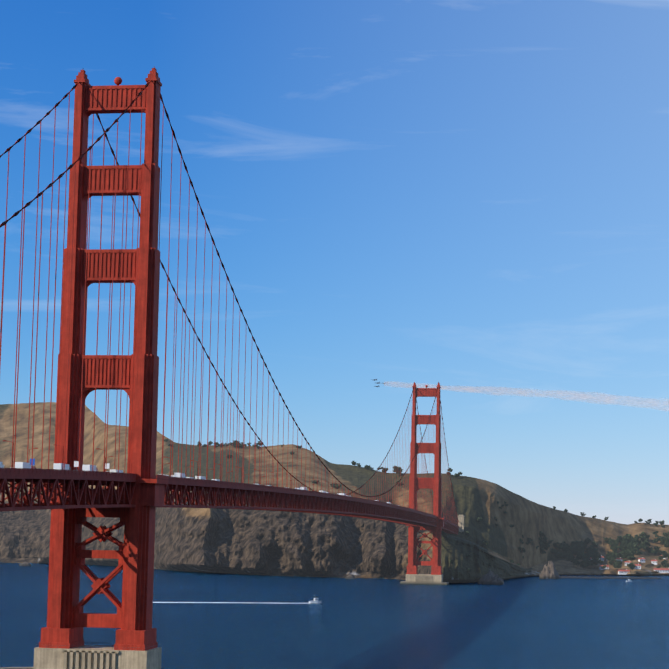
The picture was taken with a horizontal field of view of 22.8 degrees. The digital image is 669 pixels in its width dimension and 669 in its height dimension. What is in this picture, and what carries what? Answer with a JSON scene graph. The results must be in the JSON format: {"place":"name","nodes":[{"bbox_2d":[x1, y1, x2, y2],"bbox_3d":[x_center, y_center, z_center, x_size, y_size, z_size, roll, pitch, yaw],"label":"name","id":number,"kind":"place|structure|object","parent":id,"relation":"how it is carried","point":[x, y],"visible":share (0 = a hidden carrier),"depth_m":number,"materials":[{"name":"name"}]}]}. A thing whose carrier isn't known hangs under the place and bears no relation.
{"place":"outdoors","nodes":[
{"label":"outdoors","id":0,"kind":"place"},
{"bbox_2d":[0,562,668,668],"bbox_3d":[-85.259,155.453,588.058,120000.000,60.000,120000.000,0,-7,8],"label":"sea water","id":1,"kind":"structure","parent":0,"point":[532,622],"depth_m":1055.90,"materials":[{"name":"blue liquid"}]},
{"bbox_2d":[19,561,31,565],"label":"shore rock","id":2,"kind":"object","parent":1,"relation":"on","point":[25,563],"visible":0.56,"depth_m":2364.80,"materials":[{"name":"grey stone"}]},
{"bbox_2d":[0,645,161,668],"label":"pier","id":3,"kind":"structure","parent":1,"relation":"in","point":[93,657],"depth_m":582.78,"materials":[{"name":"concrete"}]},
{"bbox_2d":[36,642,159,649],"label":"pier railing","id":4,"kind":"object","parent":3,"relation":"on","point":[96,646],"visible":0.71,"depth_m":584.35,"materials":[{"name":"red metal"}]},
{"bbox_2d":[39,66,168,650],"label":"tower","id":5,"kind":"structure","parent":3,"relation":"on","point":[68,619],"depth_m":599.95,"materials":[{"name":"red metal"}]},
{"bbox_2d":[153,602,243,602],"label":"wake","id":6,"kind":"object","parent":1,"relation":"on","point":[198,602],"visible":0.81,"depth_m":1282.94,"materials":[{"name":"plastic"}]},
{"bbox_2d":[309,598,320,602],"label":"fishing boat","id":7,"kind":"object","parent":1,"relation":"on","point":[315,600],"visible":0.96,"depth_m":1307.09,"materials":[{"name":"white paint"}]},
{"bbox_2d":[345,574,355,578],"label":"shore rock","id":8,"kind":"object","parent":1,"relation":"in","point":[351,576],"visible":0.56,"depth_m":2001.72,"materials":[{"name":"grey stone"}]},
{"bbox_2d":[400,574,448,584],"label":"pier","id":9,"kind":"structure","parent":1,"relation":"in","point":[424,579],"depth_m":1838.60,"materials":[{"name":"concrete"}]},
{"bbox_2d":[406,382,444,574],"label":"tower","id":10,"kind":"structure","parent":9,"relation":"on","point":[414,562],"depth_m":1857.02,"materials":[{"name":"red metal"}]},
{"bbox_2d":[0,80,458,520],"bbox_3d":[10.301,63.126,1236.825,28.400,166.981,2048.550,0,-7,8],"label":"cables","id":11,"kind":"object","parent":10,"relation":"attached to","point":[70,166],"visible":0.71,"depth_m":715.01,"materials":[{"name":"metal"}]},
{"bbox_2d":[0,92,458,525],"bbox_3d":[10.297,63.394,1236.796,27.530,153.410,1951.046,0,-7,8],"label":"suspender ropes","id":12,"kind":"object","parent":11,"relation":"hanging from","point":[445,453],"visible":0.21,"depth_m":632.34,"materials":[{"name":"red metal"}]},
{"bbox_2d":[480,569,503,584],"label":"sea rock","id":13,"kind":"object","parent":1,"relation":"on","point":[490,577],"visible":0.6,"depth_m":1888.37,"materials":[{"name":"grey stone"}]},
{"bbox_2d":[539,561,559,578],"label":"sea rock","id":14,"kind":"object","parent":1,"relation":"on","point":[549,570],"visible":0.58,"depth_m":2176.59,"materials":[{"name":"grey stone"}]},
{"bbox_2d":[559,576,660,578],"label":"breakwater","id":15,"kind":"object","parent":1,"relation":"in","point":[612,577],"visible":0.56,"depth_m":2247.01,"materials":[{"name":"stone"}]},
{"bbox_2d":[0,402,668,582],"bbox_3d":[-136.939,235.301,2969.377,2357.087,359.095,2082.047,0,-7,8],"label":"hills","id":16,"kind":"structure","parent":0,"point":[247,542],"depth_m":2334.32,"materials":[{"name":"brown stone"}]},
{"bbox_2d":[333,484,341,488],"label":"shrub","id":17,"kind":"object","parent":16,"relation":"on","point":[335,486],"visible":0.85,"depth_m":2333.77,"materials":[{"name":"green plant"}]},
{"bbox_2d":[458,515,464,531],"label":"pylons","id":18,"kind":"object","parent":16,"relation":"on","point":[461,522],"visible":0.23,"depth_m":2186.63,"materials":[{"name":"concrete"}]},
{"bbox_2d":[557,543,564,551],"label":"tree","id":19,"kind":"object","parent":16,"relation":"on","point":[560,546],"visible":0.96,"depth_m":2590.87,"materials":[{"name":"green plant"}]},
{"bbox_2d":[591,557,599,564],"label":"tree","id":20,"kind":"object","parent":16,"relation":"on","point":[595,561],"visible":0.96,"depth_m":2489.39,"materials":[{"name":"green plant"}]},
{"bbox_2d":[603,537,612,546],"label":"tree","id":21,"kind":"object","parent":16,"relation":"on","point":[608,541],"visible":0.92,"depth_m":2714.98,"materials":[{"name":"green plant"}]},
{"bbox_2d":[590,555,668,574],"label":"houses","id":22,"kind":"structure","parent":16,"relation":"on","point":[638,566],"depth_m":2482.75,"materials":[{"name":"white paint"}]},
{"bbox_2d":[627,554,633,562],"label":"tree","id":23,"kind":"object","parent":16,"relation":"on","point":[631,556],"visible":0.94,"depth_m":2508.68,"materials":[{"name":"green plant"}]},
{"bbox_2d":[627,563,633,569],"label":"tree","id":24,"kind":"object","parent":16,"relation":"on","point":[630,565],"visible":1,"depth_m":2419.19,"materials":[{"name":"green plant"}]},
{"bbox_2d":[639,536,648,541],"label":"tree","id":25,"kind":"object","parent":16,"relation":"on","point":[642,539],"visible":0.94,"depth_m":2753.22,"materials":[{"name":"green plant"}]},
{"bbox_2d":[0,0,668,524],"label":"sky","id":26,"kind":"structure","parent":0,"point":[474,193],"materials":[{"name":"blue"}]},
{"bbox_2d":[384,381,668,410],"bbox_3d":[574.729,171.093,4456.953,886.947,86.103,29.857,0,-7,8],"label":"smoke trail","id":27,"kind":"structure","parent":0,"point":[600,397],"depth_m":4468.22,"materials":[{"name":"white"}]},
{"bbox_3d":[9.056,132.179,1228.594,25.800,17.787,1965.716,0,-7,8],"label":"roadway","id":28,"kind":"object","parent":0,"visible":0},
{"bbox_2d":[30,459,109,469],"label":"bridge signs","id":29,"kind":"object","parent":28,"relation":"on","point":[76,464],"visible":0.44,"depth_m":524.99,"materials":[{"name":"metal"}]},
{"bbox_2d":[0,462,391,503],"bbox_3d":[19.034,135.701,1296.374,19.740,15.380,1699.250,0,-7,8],"label":"vehicles","id":30,"kind":"object","parent":28,"relation":"on","point":[55,466],"depth_m":548.73,"materials":[{"name":"white paint"}]},
{"bbox_2d":[0,440,458,534],"bbox_3d":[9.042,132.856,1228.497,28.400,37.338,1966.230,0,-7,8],"label":"deck truss","id":31,"kind":"object","parent":28,"relation":"on","point":[295,500],"visible":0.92,"depth_m":688.66,"materials":[{"name":"red metal"}]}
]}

